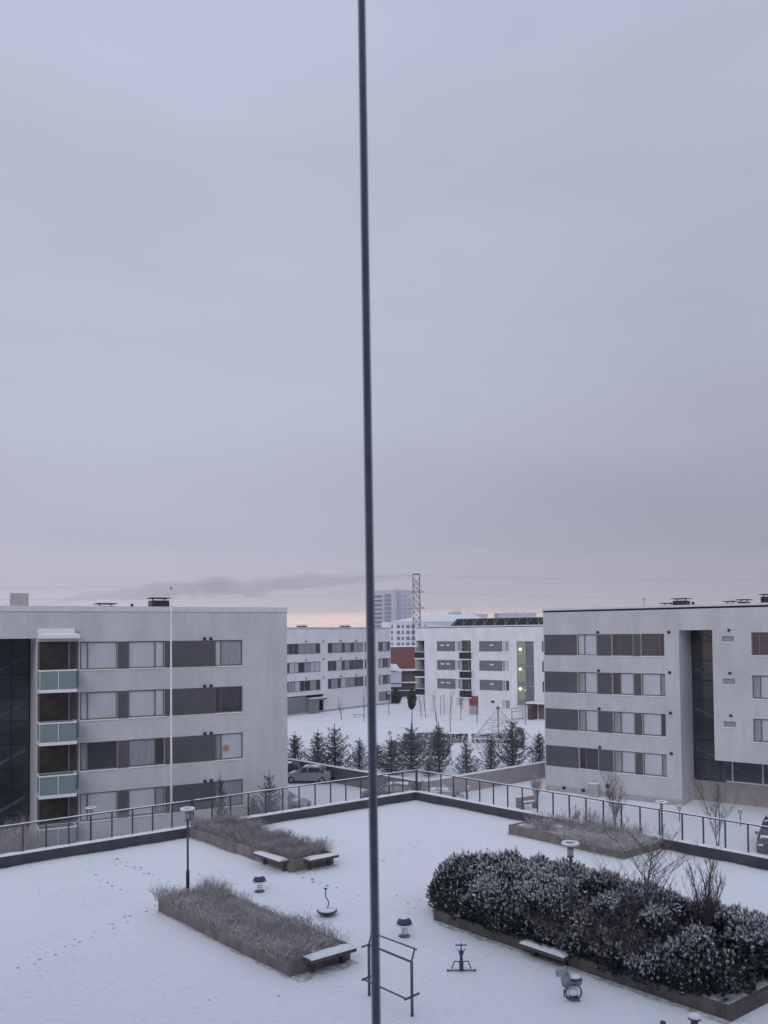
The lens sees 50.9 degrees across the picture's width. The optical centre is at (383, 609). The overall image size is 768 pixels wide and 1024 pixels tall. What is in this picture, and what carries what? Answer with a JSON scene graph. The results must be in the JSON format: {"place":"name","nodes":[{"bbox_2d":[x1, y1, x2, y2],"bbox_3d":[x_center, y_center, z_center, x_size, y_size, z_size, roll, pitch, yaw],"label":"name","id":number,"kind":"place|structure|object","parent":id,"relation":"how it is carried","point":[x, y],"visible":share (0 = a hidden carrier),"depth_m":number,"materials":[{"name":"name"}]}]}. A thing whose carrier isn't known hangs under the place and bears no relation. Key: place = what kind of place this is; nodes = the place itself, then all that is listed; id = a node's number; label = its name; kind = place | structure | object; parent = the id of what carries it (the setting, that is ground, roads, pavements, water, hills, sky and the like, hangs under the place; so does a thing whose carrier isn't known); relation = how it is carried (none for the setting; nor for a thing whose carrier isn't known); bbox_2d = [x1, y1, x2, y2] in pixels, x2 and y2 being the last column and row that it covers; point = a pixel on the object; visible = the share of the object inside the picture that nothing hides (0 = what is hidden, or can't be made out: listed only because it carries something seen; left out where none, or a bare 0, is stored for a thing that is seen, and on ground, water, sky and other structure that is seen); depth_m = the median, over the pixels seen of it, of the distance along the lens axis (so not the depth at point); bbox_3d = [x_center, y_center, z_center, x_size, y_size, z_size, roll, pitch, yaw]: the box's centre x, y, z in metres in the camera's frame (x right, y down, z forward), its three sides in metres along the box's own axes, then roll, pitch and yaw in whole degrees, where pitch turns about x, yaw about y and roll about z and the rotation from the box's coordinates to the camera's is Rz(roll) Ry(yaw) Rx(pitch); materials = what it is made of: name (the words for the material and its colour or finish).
{"place":"outdoors","nodes":[
{"label":"outdoors","id":0,"kind":"place"},
{"bbox_2d":[287,625,390,715],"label":"apartment building","id":1,"kind":"structure","parent":0,"point":[327,666],"depth_m":136.18,"materials":[{"name":"white concrete"}]},
{"bbox_2d":[287,643,319,654],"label":"window","id":2,"kind":"structure","parent":1,"relation":"in","point":[307,648],"depth_m":130.81,"materials":[{"name":"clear glass"}]},
{"bbox_2d":[287,661,319,673],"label":"window","id":3,"kind":"structure","parent":1,"relation":"in","point":[297,667],"depth_m":130.68,"materials":[{"name":"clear glass"}]},
{"bbox_2d":[287,680,320,692],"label":"window","id":4,"kind":"structure","parent":1,"relation":"in","point":[308,685],"depth_m":130.59,"materials":[{"name":"grey glass"}]},
{"bbox_2d":[328,642,362,653],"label":"window","id":5,"kind":"structure","parent":1,"relation":"in","point":[352,647],"depth_m":138.87,"materials":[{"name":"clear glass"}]},
{"bbox_2d":[328,659,362,671],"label":"window","id":6,"kind":"structure","parent":1,"relation":"in","point":[342,665],"depth_m":138.70,"materials":[{"name":"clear glass"}]},
{"bbox_2d":[328,676,362,689],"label":"window","id":7,"kind":"structure","parent":1,"relation":"in","point":[349,682],"depth_m":138.62,"materials":[{"name":"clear glass"}]},
{"bbox_2d":[0,800,767,1023],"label":"snowy deck","id":8,"kind":"structure","parent":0,"point":[151,965],"depth_m":21.75,"materials":[{"name":"snow"}]},
{"bbox_2d":[180,806,194,889],"bbox_3d":[-6.072,7.628,24.961,0.460,2.965,0.460,-1,-2,0],"label":"park lamp","id":9,"kind":"object","parent":8,"relation":"on","point":[186,809],"visible":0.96,"depth_m":24.93,"materials":[{"name":"black metal"}]},
{"bbox_2d":[157,911,288,977],"bbox_3d":[-4.590,8.990,21.875,0.106,0.034,6.596,1,-2,-43],"label":"thin snow edge","id":10,"kind":"object","parent":8,"relation":"on","point":[229,948],"visible":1,"depth_m":21.63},
{"bbox_2d":[158,890,349,977],"bbox_3d":[-3.829,8.839,22.439,1.752,0.450,6.812,1,-2,-43],"label":"planter","id":11,"kind":"object","parent":8,"relation":"on","point":[296,965],"visible":0.37,"depth_m":20.95,"materials":[{"name":"concrete"}]},
{"bbox_2d":[147,871,351,962],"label":"frosted shrubs","id":12,"kind":"object","parent":11,"relation":"on","point":[280,924],"visible":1,"depth_m":21.90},
{"bbox_2d":[189,827,333,871],"bbox_3d":[-4.910,9.101,31.139,1.717,0.470,7.202,1,-2,-43],"label":"planter","id":13,"kind":"object","parent":8,"relation":"on","point":[293,865],"visible":0.41,"depth_m":30.32,"materials":[{"name":"concrete"}]},
{"bbox_2d":[180,809,344,859],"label":"frosted shrubs","id":14,"kind":"object","parent":13,"relation":"in","point":[258,835],"visible":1,"depth_m":30.47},
{"bbox_2d":[254,851,288,871],"bbox_3d":[-4.018,8.970,28.673,0.376,0.506,1.667,1,-2,-43],"label":"bench","id":15,"kind":"object","parent":8,"relation":"on","point":[266,856],"visible":1,"depth_m":28.45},
{"bbox_2d":[303,852,339,869],"bbox_3d":[-2.219,8.950,28.584,1.299,0.506,0.375,1,-2,-36],"label":"bench","id":16,"kind":"object","parent":8,"relation":"on","point":[310,860],"visible":1,"depth_m":28.44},
{"bbox_2d":[291,960,357,981],"bbox_3d":[-1.423,8.906,19.887,1.806,0.029,0.396,1,-2,-36],"label":"thin snow edge","id":17,"kind":"object","parent":8,"relation":"on","point":[306,976],"visible":1,"depth_m":19.90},
{"bbox_2d":[317,888,336,915],"bbox_3d":[-1.687,8.636,23.846,0.600,0.800,0.600,-1,-2,0],"label":"spinning disc","id":18,"kind":"object","parent":8,"relation":"on","point":[328,910],"visible":1,"depth_m":23.75,"materials":[{"name":"grey metal"}]},
{"bbox_2d":[302,944,356,972],"bbox_3d":[-1.335,8.685,19.986,1.383,0.504,0.376,1,-2,-36],"label":"bench","id":19,"kind":"object","parent":8,"relation":"on","point":[341,951],"visible":1,"depth_m":19.87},
{"bbox_2d":[358,0,380,1023],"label":"steel rod","id":20,"kind":"object","parent":8,"relation":"on","point":[372,774],"visible":1,"depth_m":1.00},
{"bbox_2d":[361,935,419,1016],"bbox_3d":[0.133,8.148,18.013,0.440,1.491,1.496,1,-2,-43],"label":"exercise frame","id":21,"kind":"object","parent":8,"relation":"on","point":[410,997],"visible":0.88,"depth_m":17.78,"materials":[{"name":"paint"}]},
{"bbox_2d":[395,916,412,937],"bbox_3d":[0.559,8.701,22.122,0.500,0.522,0.500,-1,-2,0],"label":"mushroom rocker","id":22,"kind":"object","parent":8,"relation":"on","point":[403,922],"visible":1,"depth_m":22.03,"materials":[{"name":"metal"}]},
{"bbox_2d":[447,943,475,970],"bbox_3d":[1.895,8.542,19.870,0.720,0.680,0.280,-1,-2,0],"label":"exercise machine","id":23,"kind":"object","parent":8,"relation":"on","point":[461,967],"visible":1,"depth_m":19.77,"materials":[{"name":"paint"}]},
{"bbox_2d":[520,939,573,965],"bbox_3d":[4.069,8.683,20.280,0.366,0.421,1.396,1,-2,-43],"label":"bench","id":24,"kind":"object","parent":8,"relation":"on","point":[535,948],"visible":0.93,"depth_m":20.17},
{"bbox_2d":[555,965,582,1001],"bbox_3d":[4.167,8.422,18.189,0.606,0.764,0.340,-1,-2,0],"label":"spring horse","id":25,"kind":"object","parent":8,"relation":"on","point":[570,983],"visible":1,"depth_m":18.13},
{"bbox_2d":[561,840,579,906],"bbox_3d":[4.744,7.389,20.446,0.460,2.965,0.460,-1,-2,0],"label":"park lamp","id":26,"kind":"object","parent":8,"relation":"on","point":[569,844],"visible":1,"depth_m":20.43,"materials":[{"name":"black metal"}]},
{"bbox_2d":[434,921,730,1023],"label":"thin snow edge","id":27,"kind":"object","parent":8,"relation":"on","point":[654,997],"visible":0.98,"depth_m":19.29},
{"bbox_2d":[508,818,660,859],"bbox_3d":[7.831,9.023,31.967,2.194,0.430,5.558,1,-2,-43],"label":"planter","id":28,"kind":"object","parent":8,"relation":"on","point":[522,829],"visible":0.49,"depth_m":31.42,"materials":[{"name":"concrete"}]},
{"bbox_2d":[523,808,601,836],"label":"dry flowers","id":29,"kind":"object","parent":28,"relation":"in","point":[548,825],"visible":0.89,"depth_m":32.53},
{"bbox_2d":[542,804,646,835],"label":"dry grass","id":30,"kind":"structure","parent":28,"relation":"on","point":[584,819],"depth_m":32.30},
{"bbox_2d":[548,820,675,851],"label":"frosted shrubs","id":31,"kind":"object","parent":28,"relation":"in","point":[590,835],"visible":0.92,"depth_m":30.47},
{"bbox_2d":[433,908,767,1021],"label":"planter","id":32,"kind":"object","parent":8,"relation":"on","point":[734,1007],"visible":0.22,"depth_m":18.37,"materials":[{"name":"concrete"}]},
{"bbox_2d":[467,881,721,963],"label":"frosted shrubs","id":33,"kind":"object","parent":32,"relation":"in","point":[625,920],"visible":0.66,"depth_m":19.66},
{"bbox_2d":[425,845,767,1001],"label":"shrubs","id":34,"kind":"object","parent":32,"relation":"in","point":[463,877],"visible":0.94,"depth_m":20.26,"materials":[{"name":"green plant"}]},
{"bbox_2d":[592,813,697,936],"bbox_3d":[6.350,6.824,19.909,2.459,3.436,2.141,1,-2,-42],"label":"bare tree","id":35,"kind":"object","parent":32,"relation":"on","point":[645,893],"visible":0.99,"depth_m":20.03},
{"bbox_2d":[681,843,725,953],"bbox_3d":[7.757,7.008,19.557,1.062,3.030,1.087,-1,-2,0],"label":"bare tree","id":36,"kind":"object","parent":32,"relation":"on","point":[707,899],"visible":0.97,"depth_m":19.46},
{"bbox_2d":[0,697,767,855],"bbox_3d":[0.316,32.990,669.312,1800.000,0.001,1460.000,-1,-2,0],"label":"ground","id":37,"kind":"structure","parent":0,"point":[355,728],"depth_m":70.19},
{"bbox_2d":[0,810,56,853],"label":"dry shrubs","id":38,"kind":"object","parent":37,"relation":"on","point":[12,842],"visible":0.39,"depth_m":42.69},
{"bbox_2d":[0,593,287,847],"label":"apartment building","id":39,"kind":"structure","parent":37,"relation":"on","point":[84,707],"depth_m":50.10,"materials":[{"name":"white concrete"}]},
{"bbox_2d":[79,641,117,670],"bbox_3d":[-17.153,2.803,48.543,2.218,1.720,0.260,0,-2,-27],"label":"window","id":40,"kind":"structure","parent":39,"relation":"in","point":[93,655],"depth_m":48.63,"materials":[{"name":"grey glass"}]},
{"bbox_2d":[79,691,117,721],"bbox_3d":[-17.124,5.801,48.453,2.218,1.720,0.260,0,-2,-27],"label":"window","id":41,"kind":"structure","parent":39,"relation":"in","point":[93,705],"depth_m":48.52,"materials":[{"name":"grey glass"}]},
{"bbox_2d":[79,741,117,771],"bbox_3d":[-17.095,8.800,48.363,2.218,1.720,0.260,0,-2,-27],"label":"window","id":42,"kind":"structure","parent":39,"relation":"in","point":[94,756],"depth_m":48.43,"materials":[{"name":"grey glass"}]},
{"bbox_2d":[79,791,117,823],"bbox_3d":[-17.067,11.798,48.273,2.218,1.720,0.260,0,-2,-27],"label":"window","id":43,"kind":"structure","parent":39,"relation":"in","point":[104,801],"depth_m":48.37,"materials":[{"name":"grey glass"}]},
{"bbox_2d":[127,689,164,718],"bbox_3d":[-14.645,5.815,49.704,2.254,1.720,0.260,0,-2,-27],"label":"window","id":44,"kind":"structure","parent":39,"relation":"in","point":[141,703],"depth_m":49.77,"materials":[{"name":"grey glass"}]},
{"bbox_2d":[127,738,164,768],"bbox_3d":[-14.617,8.813,49.614,2.254,1.720,0.260,0,-2,-27],"label":"window","id":45,"kind":"structure","parent":39,"relation":"in","point":[141,752],"depth_m":49.69,"materials":[{"name":"grey glass"}]},
{"bbox_2d":[127,786,164,817],"bbox_3d":[-14.588,11.812,49.524,2.254,1.720,0.260,0,-2,-27],"label":"window","id":46,"kind":"structure","parent":39,"relation":"in","point":[140,797],"depth_m":49.59,"materials":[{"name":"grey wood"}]},
{"bbox_2d":[128,641,164,669],"bbox_3d":[-14.674,2.816,49.794,2.254,1.720,0.260,0,-2,-27],"label":"window","id":47,"kind":"structure","parent":39,"relation":"in","point":[141,654],"depth_m":49.87,"materials":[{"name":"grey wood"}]},
{"bbox_2d":[215,640,242,666],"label":"window","id":48,"kind":"structure","parent":39,"relation":"in","point":[228,653],"depth_m":52.21,"materials":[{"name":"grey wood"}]},
{"bbox_2d":[215,686,243,713],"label":"window","id":49,"kind":"structure","parent":39,"relation":"in","point":[227,699],"depth_m":52.12,"materials":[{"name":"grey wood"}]},
{"bbox_2d":[215,732,243,760],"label":"window","id":50,"kind":"structure","parent":39,"relation":"in","point":[229,746],"depth_m":52.03,"materials":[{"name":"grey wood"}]},
{"bbox_2d":[215,779,243,808],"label":"window","id":51,"kind":"structure","parent":39,"relation":"in","point":[231,786],"depth_m":52.04,"materials":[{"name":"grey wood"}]},
{"bbox_2d":[170,587,172,827],"bbox_3d":[-13.010,6.546,49.330,0.180,15.922,0.171,-1,-2,0],"label":"flagpole","id":52,"kind":"object","parent":37,"relation":"on","point":[171,793],"visible":0.92,"depth_m":49.30,"materials":[{"name":"metal"}]},
{"bbox_2d":[214,772,229,819],"bbox_3d":[-10.142,12.276,50.060,1.364,4.461,1.581,0,-2,-3],"label":"young pine","id":53,"kind":"object","parent":37,"relation":"on","point":[220,803],"visible":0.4,"depth_m":50.00,"materials":[{"name":"green plant"}]},
{"bbox_2d":[252,769,284,814],"bbox_3d":[-7.305,12.299,51.143,2.275,4.424,2.054,-1,-2,14],"label":"young pine","id":54,"kind":"object","parent":37,"relation":"on","point":[269,805],"visible":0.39,"depth_m":51.12,"materials":[{"name":"green plant"}]},
{"bbox_2d":[288,735,310,760],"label":"young pine","id":55,"kind":"object","parent":37,"relation":"on","point":[295,752],"visible":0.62,"depth_m":76.52,"materials":[{"name":"green plant"}]},
{"bbox_2d":[288,791,310,808],"bbox_3d":[-7.605,14.007,59.076,4.342,1.490,2.070,-1,-2,12],"label":"parked car","id":56,"kind":"object","parent":37,"relation":"on","point":[293,801],"visible":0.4,"depth_m":58.27,"materials":[{"name":"silver metal"}]},
{"bbox_2d":[288,764,332,783],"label":"parked car","id":57,"kind":"object","parent":37,"relation":"on","point":[315,772],"visible":0.68,"depth_m":69.67,"materials":[{"name":"silver metal"}]},
{"bbox_2d":[304,729,331,762],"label":"young pine","id":58,"kind":"object","parent":37,"relation":"on","point":[316,747],"visible":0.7,"depth_m":78.51,"materials":[{"name":"green plant"}]},
{"bbox_2d":[311,724,358,767],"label":"young pine","id":59,"kind":"object","parent":37,"relation":"on","point":[336,754],"visible":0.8,"depth_m":73.49,"materials":[{"name":"green plant"}]},
{"bbox_2d":[288,758,421,788],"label":"retaining wall","id":60,"kind":"structure","parent":37,"relation":"on","point":[339,772],"depth_m":68.18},
{"bbox_2d":[347,737,367,769],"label":"young pine","id":61,"kind":"object","parent":37,"relation":"on","point":[358,753],"visible":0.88,"depth_m":75.50,"materials":[{"name":"green plant"}]},
{"bbox_2d":[361,782,421,797],"bbox_3d":[0.582,14.013,61.868,4.673,1.488,2.071,-1,-2,0],"label":"parked car","id":62,"kind":"object","parent":37,"relation":"on","point":[395,787],"visible":0.41,"depth_m":61.14,"materials":[{"name":"paint"}]},
{"bbox_2d":[377,736,412,774],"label":"young pine","id":63,"kind":"object","parent":37,"relation":"on","point":[391,766],"visible":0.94,"depth_m":73.43,"materials":[{"name":"green plant"}]},
{"bbox_2d":[391,664,416,696],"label":"timber building","id":64,"kind":"structure","parent":37,"relation":"on","point":[403,682],"depth_m":164.50,"materials":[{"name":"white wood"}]},
{"bbox_2d":[385,726,433,769],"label":"young pine","id":65,"kind":"object","parent":37,"relation":"on","point":[411,747],"visible":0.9,"depth_m":75.37,"materials":[{"name":"green plant"}]},
{"bbox_2d":[407,689,417,733],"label":"columnar tree","id":66,"kind":"object","parent":37,"relation":"on","point":[411,698],"visible":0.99,"depth_m":100.06,"materials":[{"name":"green plant"}]},
{"bbox_2d":[411,573,423,644],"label":"lattice mast","id":67,"kind":"object","parent":37,"relation":"on","point":[415,592],"visible":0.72,"depth_m":348.88,"materials":[{"name":"metal"}]},
{"bbox_2d":[389,741,450,754],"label":"hedge row","id":68,"kind":"object","parent":37,"relation":"on","point":[425,746],"visible":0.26,"depth_m":85.46,"materials":[{"name":"green plant"}]},
{"bbox_2d":[403,732,467,742],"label":"hedge row","id":69,"kind":"object","parent":37,"relation":"on","point":[460,735],"visible":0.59,"depth_m":95.10,"materials":[{"name":"green plant"}]},
{"bbox_2d":[423,721,458,772],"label":"young pine","id":70,"kind":"object","parent":37,"relation":"on","point":[438,751],"visible":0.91,"depth_m":74.46,"materials":[{"name":"green plant"}]},
{"bbox_2d":[425,787,464,798],"bbox_3d":[3.765,13.910,59.480,4.435,1.490,2.116,-1,-2,0],"label":"parked car","id":71,"kind":"object","parent":37,"relation":"on","point":[447,791],"visible":0.21,"depth_m":58.84,"materials":[{"name":"silver metal"}]},
{"bbox_2d":[452,741,483,773],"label":"young pine","id":72,"kind":"object","parent":37,"relation":"on","point":[466,761],"visible":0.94,"depth_m":72.55,"materials":[{"name":"green plant"}]},
{"bbox_2d":[423,761,544,792],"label":"retaining wall","id":73,"kind":"structure","parent":37,"relation":"on","point":[516,774],"depth_m":67.43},
{"bbox_2d":[473,735,505,768],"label":"young pine","id":74,"kind":"object","parent":37,"relation":"on","point":[490,752],"visible":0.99,"depth_m":75.49,"materials":[{"name":"green plant"}]},
{"bbox_2d":[473,706,521,749],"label":"climbing net","id":75,"kind":"object","parent":37,"relation":"on","point":[493,726],"visible":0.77,"depth_m":90.24,"materials":[{"name":"fabric"}]},
{"bbox_2d":[495,716,531,766],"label":"young pine","id":76,"kind":"object","parent":37,"relation":"on","point":[513,755],"visible":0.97,"depth_m":76.46,"materials":[{"name":"green plant"}]},
{"bbox_2d":[526,733,544,762],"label":"young pine","id":77,"kind":"object","parent":37,"relation":"on","point":[538,749],"visible":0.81,"depth_m":76.48,"materials":[{"name":"green plant"}]},
{"bbox_2d":[596,765,625,825],"bbox_3d":[14.520,11.999,51.164,1.910,4.618,2.184,-1,-2,0],"label":"bare tree","id":78,"kind":"object","parent":37,"relation":"on","point":[613,806],"visible":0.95,"depth_m":51.06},
{"bbox_2d":[691,768,737,845],"bbox_3d":[18.491,11.381,45.241,2.414,5.420,1.767,0,-2,-8],"label":"bare tree","id":79,"kind":"object","parent":37,"relation":"on","point":[715,814],"visible":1,"depth_m":45.29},
{"bbox_2d":[755,815,767,851],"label":"parked car","id":80,"kind":"object","parent":37,"relation":"on","point":[762,840],"visible":0.91,"depth_m":46.72,"materials":[{"name":"grey paint"}]},
{"bbox_2d":[0,0,767,626],"label":"sky","id":81,"kind":"structure","parent":0,"point":[568,199],"materials":[{"name":"grey"}]},
{"bbox_2d":[374,589,411,626],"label":"tower block","id":82,"kind":"structure","parent":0,"point":[399,602],"depth_m":565.67,"materials":[{"name":"beige"}]},
{"bbox_2d":[390,645,416,668],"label":"red building","id":83,"kind":"structure","parent":0,"point":[402,656],"depth_m":261.65,"materials":[{"name":"brick"}]},
{"bbox_2d":[381,614,480,645],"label":"apartment building","id":84,"kind":"structure","parent":0,"point":[401,632],"depth_m":429.96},
{"bbox_2d":[415,617,544,719],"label":"apartment building","id":85,"kind":"structure","parent":0,"point":[490,664],"depth_m":126.01,"materials":[{"name":"white concrete"}]},
{"bbox_2d":[493,609,535,617],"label":"horizon building","id":86,"kind":"structure","parent":0,"point":[514,614],"depth_m":620.11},
{"bbox_2d":[542,594,767,807],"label":"apartment building","id":87,"kind":"structure","parent":0,"point":[652,704],"depth_m":61.27,"materials":[{"name":"white concrete"}]},
{"bbox_2d":[577,634,596,655],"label":"window","id":88,"kind":"structure","parent":87,"relation":"in","point":[586,642],"depth_m":64.19,"materials":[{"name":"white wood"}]},
{"bbox_2d":[577,672,597,694],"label":"window","id":89,"kind":"structure","parent":87,"relation":"in","point":[587,681],"depth_m":64.11,"materials":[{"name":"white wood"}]},
{"bbox_2d":[578,710,597,732],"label":"window","id":90,"kind":"structure","parent":87,"relation":"in","point":[588,719],"depth_m":64.01,"materials":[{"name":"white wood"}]},
{"bbox_2d":[579,747,598,770],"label":"window","id":91,"kind":"structure","parent":87,"relation":"in","point":[588,756],"depth_m":63.91,"materials":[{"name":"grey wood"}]},
{"bbox_2d":[612,634,633,656],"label":"window","id":92,"kind":"structure","parent":87,"relation":"in","point":[622,644],"depth_m":62.44,"materials":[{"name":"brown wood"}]},
{"bbox_2d":[612,673,633,695],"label":"window","id":93,"kind":"structure","parent":87,"relation":"in","point":[623,683],"depth_m":62.34,"materials":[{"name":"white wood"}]},
{"bbox_2d":[613,711,634,734],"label":"window","id":94,"kind":"structure","parent":87,"relation":"in","point":[623,721],"depth_m":62.24,"materials":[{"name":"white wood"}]},
{"bbox_2d":[614,750,635,774],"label":"window","id":95,"kind":"structure","parent":87,"relation":"in","point":[624,761],"depth_m":62.17,"materials":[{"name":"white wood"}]},
{"bbox_2d":[640,634,664,656],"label":"window","id":96,"kind":"structure","parent":87,"relation":"in","point":[652,645],"depth_m":61.04,"materials":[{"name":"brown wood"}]},
{"bbox_2d":[642,673,665,696],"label":"window","id":97,"kind":"structure","parent":87,"relation":"in","point":[653,685],"depth_m":60.94,"materials":[{"name":"white glass"}]},
{"bbox_2d":[642,713,666,737],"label":"window","id":98,"kind":"structure","parent":87,"relation":"in","point":[654,725],"depth_m":60.85,"materials":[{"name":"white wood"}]},
{"bbox_2d":[643,753,666,777],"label":"window","id":99,"kind":"structure","parent":87,"relation":"in","point":[655,765],"depth_m":60.74,"materials":[{"name":"white glass"}]},
{"bbox_2d":[751,632,767,655],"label":"window","id":100,"kind":"structure","parent":87,"relation":"in","point":[759,639],"depth_m":56.47,"materials":[{"name":"brown glass"}]},
{"bbox_2d":[752,675,767,699],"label":"window","id":101,"kind":"structure","parent":87,"relation":"in","point":[760,683],"depth_m":56.38,"materials":[{"name":"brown glass"}]},
{"bbox_2d":[753,719,767,743],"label":"window","id":102,"kind":"structure","parent":87,"relation":"in","point":[760,725],"depth_m":56.30,"materials":[{"name":"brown glass"}]},
{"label":"deck base","id":103,"kind":"structure","parent":0,"visible":0},
{"bbox_2d":[0,790,767,869],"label":"parapet","id":104,"kind":"structure","parent":103,"relation":"on","point":[736,856],"depth_m":32.27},
{"bbox_2d":[0,800,191,850],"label":"railing","id":105,"kind":"object","parent":104,"relation":"on","point":[90,814],"visible":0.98,"depth_m":31.09,"materials":[{"name":"grey metal"}]},
{"bbox_2d":[192,770,416,823],"bbox_3d":[-3.161,8.529,36.993,11.871,1.130,0.060,1,-2,-36],"label":"railing","id":106,"kind":"object","parent":104,"relation":"on","point":[298,786],"visible":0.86,"depth_m":36.50,"materials":[{"name":"grey metal"}]},
{"bbox_2d":[416,770,660,835],"bbox_3d":[6.121,8.402,35.702,0.060,1.130,13.059,1,-2,-43],"label":"railing","id":107,"kind":"object","parent":104,"relation":"on","point":[552,792],"visible":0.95,"depth_m":35.08,"materials":[{"name":"grey metal"}]},
{"bbox_2d":[661,809,767,851],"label":"railing","id":108,"kind":"object","parent":104,"relation":"on","point":[725,820],"visible":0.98,"depth_m":29.55,"materials":[{"name":"grey metal"}]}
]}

